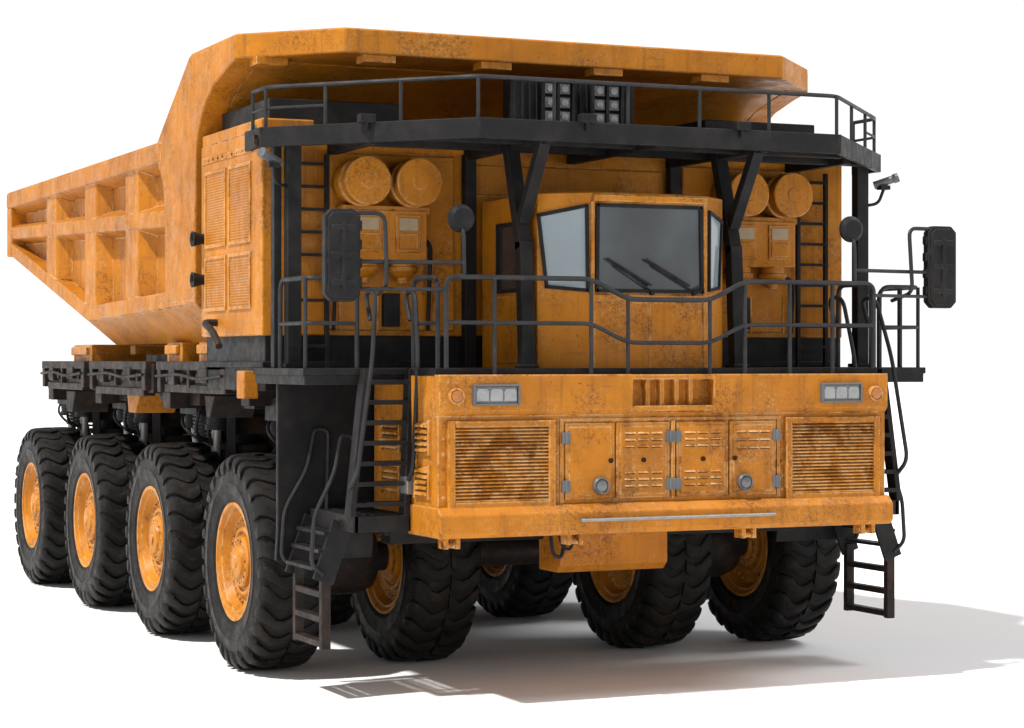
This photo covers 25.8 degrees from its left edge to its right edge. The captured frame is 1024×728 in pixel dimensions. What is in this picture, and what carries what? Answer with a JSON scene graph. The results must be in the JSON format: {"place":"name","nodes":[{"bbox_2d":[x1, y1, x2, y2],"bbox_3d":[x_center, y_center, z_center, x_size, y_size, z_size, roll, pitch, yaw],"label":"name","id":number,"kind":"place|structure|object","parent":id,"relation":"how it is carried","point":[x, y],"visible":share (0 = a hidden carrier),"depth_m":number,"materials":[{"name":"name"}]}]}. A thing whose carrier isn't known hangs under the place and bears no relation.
{"place":"outdoors","nodes":[
{"label":"outdoors","id":0,"kind":"place"},
{"bbox_2d":[0,372,1023,727],"bbox_3d":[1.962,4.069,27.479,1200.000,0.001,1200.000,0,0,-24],"label":"ground","id":1,"kind":"structure","parent":0,"point":[944,648],"depth_m":30.85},
{"bbox_2d":[7,27,955,669],"bbox_3d":[-1.869,-0.136,36.034,9.336,8.399,19.240,0,0,-24],"label":"dump truck","id":2,"kind":"object","parent":1,"relation":"on","point":[421,345],"visible":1,"depth_m":29.15,"materials":[{"name":"orange paint"}]},
{"bbox_2d":[0,0,1023,374],"label":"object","id":3,"kind":"structure","parent":0,"point":[84,83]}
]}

